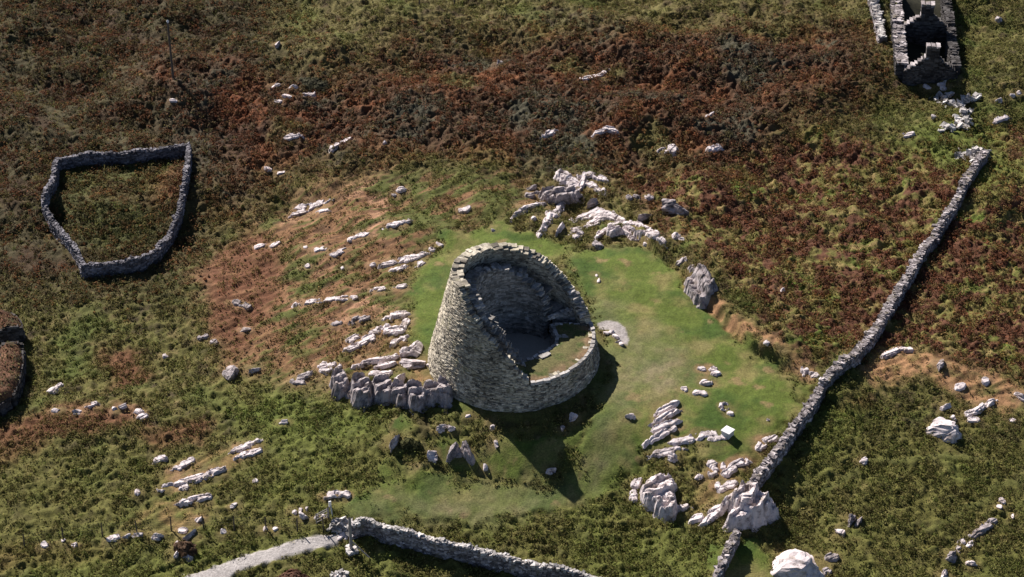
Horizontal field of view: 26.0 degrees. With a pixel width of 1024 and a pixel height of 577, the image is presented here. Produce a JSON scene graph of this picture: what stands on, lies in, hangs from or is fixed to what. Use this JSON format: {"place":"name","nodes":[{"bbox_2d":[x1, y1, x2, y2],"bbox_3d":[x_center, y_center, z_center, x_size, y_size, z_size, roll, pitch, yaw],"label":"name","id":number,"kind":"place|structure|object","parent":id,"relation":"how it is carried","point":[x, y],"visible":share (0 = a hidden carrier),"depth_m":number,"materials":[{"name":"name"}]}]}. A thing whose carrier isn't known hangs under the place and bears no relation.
{"place":"outdoors","nodes":[
{"label":"outdoors","id":0,"kind":"place"},
{"bbox_2d":[0,0,1023,576],"bbox_3d":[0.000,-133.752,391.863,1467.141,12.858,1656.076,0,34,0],"label":"ground","id":1,"kind":"structure","parent":0,"point":[660,324],"depth_m":194.66,"materials":[{"name":"plant"}]},
{"bbox_2d":[0,309,26,417],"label":"turf ruin","id":2,"kind":"object","parent":1,"relation":"on","point":[13,372],"visible":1,"depth_m":188.42,"materials":[{"name":"stone"}]},
{"bbox_2d":[46,382,63,394],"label":"boulder","id":3,"kind":"object","parent":1,"relation":"on","point":[52,389],"visible":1,"depth_m":187.06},
{"bbox_2d":[106,534,120,541],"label":"rock","id":4,"kind":"object","parent":1,"relation":"on","point":[110,538],"visible":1,"depth_m":172.24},
{"bbox_2d":[41,142,192,278],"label":"stone enclosure","id":5,"kind":"object","parent":1,"relation":"on","point":[133,264],"visible":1,"depth_m":207.56,"materials":[{"name":"stone"}]},
{"bbox_2d":[122,533,142,538],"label":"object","id":6,"kind":"object","parent":1,"relation":"on","point":[129,534],"depth_m":172.35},
{"bbox_2d":[133,408,148,421],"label":"rock outcrop","id":7,"kind":"object","parent":1,"relation":"on","point":[139,413],"visible":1,"depth_m":183.01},
{"bbox_2d":[151,533,163,541],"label":"boulder","id":8,"kind":"object","parent":1,"relation":"on","point":[156,536],"visible":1,"depth_m":172.00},
{"bbox_2d":[152,454,168,466],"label":"rock","id":9,"kind":"object","parent":1,"relation":"on","point":[164,458],"visible":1,"depth_m":179.19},
{"bbox_2d":[156,482,173,492],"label":"rock","id":10,"kind":"object","parent":1,"relation":"on","point":[166,485],"visible":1,"depth_m":176.85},
{"bbox_2d":[166,20,173,79],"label":"utility pole","id":11,"kind":"object","parent":1,"relation":"on","point":[171,60],"visible":1,"depth_m":222.43,"materials":[{"name":"brown wood"}]},
{"bbox_2d":[22,515,323,545],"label":"wire fence","id":12,"kind":"object","parent":1,"relation":"on","point":[135,524],"visible":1,"depth_m":172.20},
{"bbox_2d":[173,540,197,557],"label":"bush","id":13,"kind":"object","parent":1,"relation":"on","point":[184,548],"visible":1,"depth_m":170.74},
{"bbox_2d":[180,457,194,467],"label":"rock","id":14,"kind":"object","parent":1,"relation":"on","point":[184,463],"visible":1,"depth_m":178.73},
{"bbox_2d":[182,529,195,540],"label":"boulder","id":15,"kind":"object","parent":1,"relation":"on","point":[189,535],"visible":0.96,"depth_m":172.16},
{"bbox_2d":[174,493,212,506],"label":"rock slab","id":16,"kind":"object","parent":1,"relation":"on","point":[199,498],"visible":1,"depth_m":175.34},
{"bbox_2d":[173,466,226,490],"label":"rock ledge","id":17,"kind":"object","parent":1,"relation":"on","point":[183,482],"visible":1,"depth_m":177.15,"materials":[{"name":"stone"}]},
{"bbox_2d":[222,365,238,380],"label":"boulder","id":18,"kind":"object","parent":1,"relation":"on","point":[230,372],"visible":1,"depth_m":187.62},
{"bbox_2d":[232,299,252,309],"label":"rock outcrop","id":19,"kind":"object","parent":1,"relation":"on","point":[245,306],"visible":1,"depth_m":195.47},
{"bbox_2d":[228,438,263,460],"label":"rock slab","id":20,"kind":"object","parent":1,"relation":"on","point":[249,453],"visible":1,"depth_m":179.27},
{"bbox_2d":[278,568,309,576],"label":"bush","id":21,"kind":"object","parent":1,"relation":"on","point":[291,572],"visible":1,"depth_m":168.12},
{"bbox_2d":[283,132,304,140],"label":"rock","id":22,"kind":"object","parent":1,"relation":"on","point":[290,136],"visible":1,"depth_m":216.71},
{"bbox_2d":[289,379,306,384],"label":"rock","id":23,"kind":"object","parent":1,"relation":"on","point":[297,382],"visible":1,"depth_m":185.71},
{"bbox_2d":[292,506,307,519],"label":"boulder","id":24,"kind":"object","parent":1,"relation":"on","point":[302,516],"visible":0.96,"depth_m":173.11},
{"bbox_2d":[296,371,313,379],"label":"rock","id":25,"kind":"object","parent":1,"relation":"on","point":[305,375],"visible":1,"depth_m":186.25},
{"bbox_2d":[288,198,334,218],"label":"rock slab","id":26,"kind":"object","parent":1,"relation":"on","point":[300,208],"visible":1,"depth_m":208.98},
{"bbox_2d":[297,76,331,92],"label":"bush","id":27,"kind":"object","parent":1,"relation":"on","point":[317,84],"visible":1,"depth_m":225.39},
{"bbox_2d":[315,507,329,523],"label":"field gate","id":28,"kind":"structure","parent":1,"relation":"on","point":[327,514],"depth_m":172.19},
{"bbox_2d":[291,295,357,307],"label":"rock outcrop","id":29,"kind":"object","parent":1,"relation":"on","point":[327,299],"visible":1,"depth_m":194.80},
{"bbox_2d":[317,361,341,375],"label":"rock outcrop","id":30,"kind":"object","parent":1,"relation":"on","point":[323,366],"visible":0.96,"depth_m":186.90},
{"bbox_2d":[323,490,350,499],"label":"rock outcrop","id":31,"kind":"object","parent":1,"relation":"on","point":[346,494],"visible":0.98,"depth_m":174.61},
{"bbox_2d":[329,247,345,256],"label":"rock outcrop","id":32,"kind":"object","parent":1,"relation":"on","point":[336,253],"visible":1,"depth_m":200.41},
{"bbox_2d":[326,516,352,536],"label":"wall end","id":33,"kind":"structure","parent":1,"relation":"on","point":[337,523],"depth_m":171.90,"materials":[{"name":"stone"}]},
{"bbox_2d":[330,568,349,576],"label":"rubble heap","id":34,"kind":"object","parent":1,"relation":"on","point":[342,572],"visible":1,"depth_m":168.26,"materials":[{"name":"stone"}]},
{"bbox_2d":[328,137,352,152],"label":"rock","id":35,"kind":"object","parent":1,"relation":"on","point":[335,145],"visible":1,"depth_m":214.78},
{"bbox_2d":[337,532,347,540],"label":"step stones","id":36,"kind":"object","parent":1,"relation":"on","point":[341,535],"visible":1,"depth_m":171.49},
{"bbox_2d":[345,517,369,557],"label":"gate post","id":37,"kind":"object","parent":1,"relation":"on","point":[349,547],"visible":1,"depth_m":170.09,"materials":[{"name":"stone"}]},
{"bbox_2d":[347,232,369,242],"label":"rock slab","id":38,"kind":"object","parent":1,"relation":"on","point":[356,236],"visible":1,"depth_m":202.53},
{"bbox_2d":[348,315,370,325],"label":"rock outcrop","id":39,"kind":"object","parent":1,"relation":"on","point":[363,318],"visible":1,"depth_m":191.85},
{"bbox_2d":[350,353,399,369],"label":"rock slab","id":40,"kind":"object","parent":1,"relation":"on","point":[381,362],"visible":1,"depth_m":186.78,"materials":[{"name":"stone"}]},
{"bbox_2d":[342,318,410,351],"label":"rock outcrop","id":41,"kind":"object","parent":1,"relation":"on","point":[390,330],"visible":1,"depth_m":189.86,"materials":[{"name":"stone"}]},
{"bbox_2d":[369,286,386,293],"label":"rock","id":42,"kind":"object","parent":1,"relation":"on","point":[380,288],"visible":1,"depth_m":195.69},
{"bbox_2d":[368,370,392,377],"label":"rock outcrop","id":43,"kind":"object","parent":1,"relation":"on","point":[372,373],"visible":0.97,"depth_m":185.50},
{"bbox_2d":[329,367,452,414],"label":"crag","id":44,"kind":"structure","parent":1,"relation":"on","point":[360,389],"depth_m":182.28,"materials":[{"name":"stone"}]},
{"bbox_2d":[389,434,399,451],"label":"boulder","id":45,"kind":"object","parent":1,"relation":"on","point":[393,442],"visible":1,"depth_m":178.24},
{"bbox_2d":[381,310,410,321],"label":"rock outcrop","id":46,"kind":"object","parent":1,"relation":"on","point":[399,314],"visible":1,"depth_m":191.87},
{"bbox_2d":[382,218,411,228],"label":"rock slab","id":47,"kind":"object","parent":1,"relation":"on","point":[394,224],"visible":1,"depth_m":203.37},
{"bbox_2d":[391,186,406,196],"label":"boulder","id":48,"kind":"object","parent":1,"relation":"on","point":[400,189],"visible":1,"depth_m":209.53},
{"bbox_2d":[389,334,409,347],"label":"rock","id":49,"kind":"object","parent":1,"relation":"on","point":[397,340],"visible":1,"depth_m":189.04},
{"bbox_2d":[377,251,430,271],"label":"rock outcrop","id":50,"kind":"object","parent":1,"relation":"on","point":[406,259],"visible":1,"depth_m":198.90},
{"bbox_2d":[397,437,422,450],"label":"bush","id":51,"kind":"object","parent":1,"relation":"on","point":[412,443],"visible":1,"depth_m":178.21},
{"bbox_2d":[399,340,425,369],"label":"boulder","id":52,"kind":"object","parent":1,"relation":"on","point":[415,348],"visible":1,"depth_m":187.10,"materials":[{"name":"stone"}]},
{"bbox_2d":[427,450,437,463],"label":"boulder","id":53,"kind":"object","parent":1,"relation":"on","point":[432,456],"visible":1,"depth_m":177.66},
{"bbox_2d":[436,424,455,432],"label":"boulder","id":54,"kind":"object","parent":1,"relation":"on","point":[440,428],"visible":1,"depth_m":179.50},
{"bbox_2d":[446,440,474,465],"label":"rock outcrop","id":55,"kind":"object","parent":1,"relation":"on","point":[464,451],"visible":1,"depth_m":177.92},
{"bbox_2d":[0,0,923,323],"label":"heather clumps","id":56,"kind":"object","parent":1,"relation":"on","point":[466,122],"visible":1,"depth_m":221.72,"materials":[{"name":"plant"}]},
{"bbox_2d":[458,205,470,213],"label":"rock","id":57,"kind":"object","parent":1,"relation":"on","point":[466,209],"visible":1,"depth_m":206.21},
{"bbox_2d":[351,516,597,576],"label":"field wall","id":58,"kind":"structure","parent":1,"relation":"on","point":[402,537],"depth_m":170.41,"materials":[{"name":"stone"}]},
{"bbox_2d":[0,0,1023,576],"bbox_3d":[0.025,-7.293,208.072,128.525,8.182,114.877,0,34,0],"label":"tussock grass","id":59,"kind":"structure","parent":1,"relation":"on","point":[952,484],"depth_m":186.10,"materials":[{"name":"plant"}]},
{"bbox_2d":[427,242,599,412],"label":"round stone tower","id":60,"kind":"structure","parent":1,"relation":"on","point":[495,345],"depth_m":183.09,"materials":[{"name":"stone"}]},
{"bbox_2d":[509,202,548,222],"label":"rock slab","id":61,"kind":"object","parent":1,"relation":"on","point":[524,208],"visible":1,"depth_m":205.63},
{"bbox_2d":[540,129,558,138],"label":"rock","id":62,"kind":"object","parent":1,"relation":"on","point":[549,132],"visible":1,"depth_m":216.06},
{"bbox_2d":[536,201,565,237],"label":"rock slab","id":63,"kind":"object","parent":1,"relation":"on","point":[548,218],"visible":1,"depth_m":204.15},
{"bbox_2d":[546,468,556,474],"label":"boulder","id":64,"kind":"object","parent":1,"relation":"on","point":[550,471],"visible":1,"depth_m":177.19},
{"bbox_2d":[525,186,584,205],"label":"rock outcrop","id":65,"kind":"object","parent":1,"relation":"on","point":[557,195],"visible":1,"depth_m":208.81,"materials":[{"name":"stone"}]},
{"bbox_2d":[555,222,564,236],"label":"boulder","id":66,"kind":"object","parent":1,"relation":"on","point":[561,227],"visible":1,"depth_m":202.75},
{"bbox_2d":[569,412,577,421],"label":"boulder","id":67,"kind":"object","parent":1,"relation":"on","point":[573,416],"visible":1,"depth_m":179.98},
{"bbox_2d":[553,169,609,194],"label":"rock outcrop","id":68,"kind":"object","parent":1,"relation":"on","point":[560,174],"visible":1,"depth_m":210.53,"materials":[{"name":"stone"}]},
{"bbox_2d":[568,222,599,239],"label":"rock outcrop","id":69,"kind":"object","parent":1,"relation":"on","point":[578,233],"visible":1,"depth_m":203.19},
{"bbox_2d":[587,198,598,208],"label":"boulder","id":70,"kind":"object","parent":1,"relation":"on","point":[592,202],"visible":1,"depth_m":207.76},
{"bbox_2d":[580,69,609,80],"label":"rock","id":71,"kind":"object","parent":1,"relation":"on","point":[589,76],"visible":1,"depth_m":226.50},
{"bbox_2d":[569,206,625,223],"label":"rock outcrop","id":72,"kind":"object","parent":1,"relation":"on","point":[596,214],"visible":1,"depth_m":206.62,"materials":[{"name":"stone"}]},
{"bbox_2d":[592,240,603,249],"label":"boulder","id":73,"kind":"object","parent":1,"relation":"on","point":[596,244],"visible":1,"depth_m":200.89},
{"bbox_2d":[591,126,619,137],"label":"rock","id":74,"kind":"object","parent":1,"relation":"on","point":[611,129],"visible":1,"depth_m":216.03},
{"bbox_2d":[609,329,623,345],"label":"kerb stones","id":75,"kind":"object","parent":1,"relation":"on","point":[620,342],"visible":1,"depth_m":188.77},
{"bbox_2d":[594,220,667,248],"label":"rock outcrop","id":76,"kind":"object","parent":1,"relation":"on","point":[611,230],"visible":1,"depth_m":202.41,"materials":[{"name":"stone"}]},
{"bbox_2d":[629,489,637,502],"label":"rock","id":77,"kind":"object","parent":1,"relation":"on","point":[633,496],"visible":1,"depth_m":175.67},
{"bbox_2d":[630,477,642,488],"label":"rock","id":78,"kind":"object","parent":1,"relation":"on","point":[634,485],"visible":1,"depth_m":176.38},
{"bbox_2d":[637,213,650,221],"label":"boulder","id":79,"kind":"object","parent":1,"relation":"on","point":[642,217],"visible":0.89,"depth_m":204.72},
{"bbox_2d":[641,400,682,448],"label":"rock outcrop","id":80,"kind":"object","parent":1,"relation":"on","point":[660,429],"visible":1,"depth_m":179.59,"materials":[{"name":"stone"}]},
{"bbox_2d":[639,473,693,523],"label":"crag","id":81,"kind":"structure","parent":1,"relation":"on","point":[657,493],"depth_m":174.35,"materials":[{"name":"stone"}]},
{"bbox_2d":[646,446,687,459],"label":"rock slab","id":82,"kind":"object","parent":1,"relation":"on","point":[660,453],"visible":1,"depth_m":177.86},
{"bbox_2d":[656,144,678,156],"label":"rock","id":83,"kind":"object","parent":1,"relation":"on","point":[670,148],"visible":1,"depth_m":214.60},
{"bbox_2d":[668,451,677,462],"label":"boulder","id":84,"kind":"object","parent":1,"relation":"on","point":[672,457],"visible":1,"depth_m":177.18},
{"bbox_2d":[661,198,688,216],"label":"boulder","id":85,"kind":"object","parent":1,"relation":"on","point":[671,206],"visible":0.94,"depth_m":204.89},
{"bbox_2d":[672,232,684,239],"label":"boulder","id":86,"kind":"object","parent":1,"relation":"on","point":[675,235],"visible":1,"depth_m":200.53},
{"bbox_2d":[675,256,717,308],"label":"rock outcrop","id":87,"kind":"object","parent":1,"relation":"on","point":[699,284],"visible":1,"depth_m":193.65,"materials":[{"name":"stone"}]},
{"bbox_2d":[667,430,726,445],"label":"rock outcrop","id":88,"kind":"object","parent":1,"relation":"on","point":[712,435],"visible":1,"depth_m":178.41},
{"bbox_2d":[692,390,707,396],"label":"rock outcrop","id":89,"kind":"object","parent":1,"relation":"on","point":[703,393],"visible":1,"depth_m":182.49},
{"bbox_2d":[699,379,712,385],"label":"rock","id":90,"kind":"object","parent":1,"relation":"on","point":[704,382],"visible":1,"depth_m":183.82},
{"bbox_2d":[707,460,718,478],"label":"rock outcrop","id":91,"kind":"object","parent":1,"relation":"on","point":[711,464],"visible":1,"depth_m":176.23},
{"bbox_2d":[705,143,723,151],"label":"rock","id":92,"kind":"object","parent":1,"relation":"on","point":[714,148],"visible":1,"depth_m":215.01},
{"bbox_2d":[708,366,720,376],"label":"rock outcrop","id":93,"kind":"object","parent":1,"relation":"on","point":[714,371],"visible":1,"depth_m":185.21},
{"bbox_2d":[712,528,741,576],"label":"field wall","id":94,"kind":"structure","parent":1,"relation":"on","point":[731,544],"depth_m":168.74,"materials":[{"name":"stone"}]},
{"bbox_2d":[716,480,738,492],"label":"rock","id":95,"kind":"object","parent":1,"relation":"on","point":[729,484],"visible":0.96,"depth_m":174.82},
{"bbox_2d":[721,425,734,439],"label":"white block","id":96,"kind":"object","parent":1,"relation":"on","point":[727,432],"depth_m":178.47,"materials":[{"name":"metal"}]},
{"bbox_2d":[688,480,779,531],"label":"rock outcrop","id":97,"kind":"object","parent":1,"relation":"on","point":[750,505],"visible":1,"depth_m":172.33,"materials":[{"name":"stone"}]},
{"bbox_2d":[720,458,751,477],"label":"rock outcrop","id":98,"kind":"object","parent":1,"relation":"on","point":[727,472],"visible":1,"depth_m":176.31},
{"bbox_2d":[755,434,778,450],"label":"rock outcrop","id":99,"kind":"object","parent":1,"relation":"on","point":[759,446],"visible":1,"depth_m":178.42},
{"bbox_2d":[770,549,824,576],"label":"boulder","id":100,"kind":"object","parent":1,"relation":"on","point":[794,563],"visible":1,"depth_m":167.90,"materials":[{"name":"stone"}]},
{"bbox_2d":[595,113,1023,381],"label":"bracken clumps","id":101,"kind":"object","parent":1,"relation":"on","point":[822,190],"visible":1,"depth_m":202.51,"materials":[{"name":"plant"}]},
{"bbox_2d":[800,366,819,377],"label":"rock outcrop","id":102,"kind":"object","parent":1,"relation":"on","point":[805,371],"visible":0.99,"depth_m":185.47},
{"bbox_2d":[824,552,839,561],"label":"rock","id":103,"kind":"object","parent":1,"relation":"on","point":[831,557],"visible":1,"depth_m":169.98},
{"bbox_2d":[847,514,862,527],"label":"boulder","id":104,"kind":"object","parent":1,"relation":"on","point":[852,518],"visible":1,"depth_m":172.69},
{"bbox_2d":[747,150,988,490],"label":"field wall","id":105,"kind":"structure","parent":1,"relation":"on","point":[762,473],"depth_m":189.02,"materials":[{"name":"stone"}]},
{"bbox_2d":[867,0,887,43],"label":"collapsed wall","id":106,"kind":"structure","parent":1,"relation":"on","point":[876,12],"depth_m":235.49,"materials":[{"name":"stone"}]},
{"bbox_2d":[880,346,913,359],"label":"rock outcrop","id":107,"kind":"object","parent":1,"relation":"on","point":[891,352],"visible":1,"depth_m":188.42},
{"bbox_2d":[890,0,961,85],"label":"ruined cottage","id":108,"kind":"structure","parent":1,"relation":"on","point":[925,47],"depth_m":232.46,"materials":[{"name":"stone"}]},
{"bbox_2d":[925,415,962,442],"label":"boulder","id":109,"kind":"object","parent":1,"relation":"on","point":[943,427],"visible":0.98,"depth_m":180.07,"materials":[{"name":"stone"}]},
{"bbox_2d":[940,403,951,410],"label":"boulder","id":110,"kind":"object","parent":1,"relation":"on","point":[945,407],"visible":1,"depth_m":182.77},
{"bbox_2d":[946,550,956,562],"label":"boulder","id":111,"kind":"object","parent":1,"relation":"on","point":[951,556],"visible":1,"depth_m":169.80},
{"bbox_2d":[929,80,981,132],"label":"rubble heap","id":112,"kind":"object","parent":1,"relation":"on","point":[963,102],"visible":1,"depth_m":222.94,"materials":[{"name":"stone"}]},
{"bbox_2d":[953,382,966,390],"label":"rock","id":113,"kind":"object","parent":1,"relation":"on","point":[961,386],"visible":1,"depth_m":184.76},
{"bbox_2d":[954,146,991,162],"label":"rubble heap","id":114,"kind":"object","parent":1,"relation":"on","point":[974,151],"visible":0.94,"depth_m":215.35,"materials":[{"name":"stone"}]},
{"bbox_2d":[967,417,979,422],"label":"rock","id":115,"kind":"object","parent":1,"relation":"on","point":[973,419],"visible":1,"depth_m":181.80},
{"bbox_2d":[964,398,997,417],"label":"rock outcrop","id":116,"kind":"object","parent":1,"relation":"on","point":[980,407],"visible":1,"depth_m":182.84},
{"bbox_2d":[968,518,997,541],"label":"rock outcrop","id":117,"kind":"object","parent":1,"relation":"on","point":[983,528],"visible":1,"depth_m":172.26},
{"bbox_2d":[982,377,989,385],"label":"rock","id":118,"kind":"object","parent":1,"relation":"on","point":[985,381],"visible":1,"depth_m":185.67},
{"bbox_2d":[989,115,1011,126],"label":"rock","id":119,"kind":"object","parent":1,"relation":"on","point":[997,119],"visible":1,"depth_m":221.23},
{"bbox_2d":[1014,392,1023,401],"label":"boulder","id":120,"kind":"object","parent":1,"relation":"on","point":[1019,396],"visible":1,"depth_m":184.33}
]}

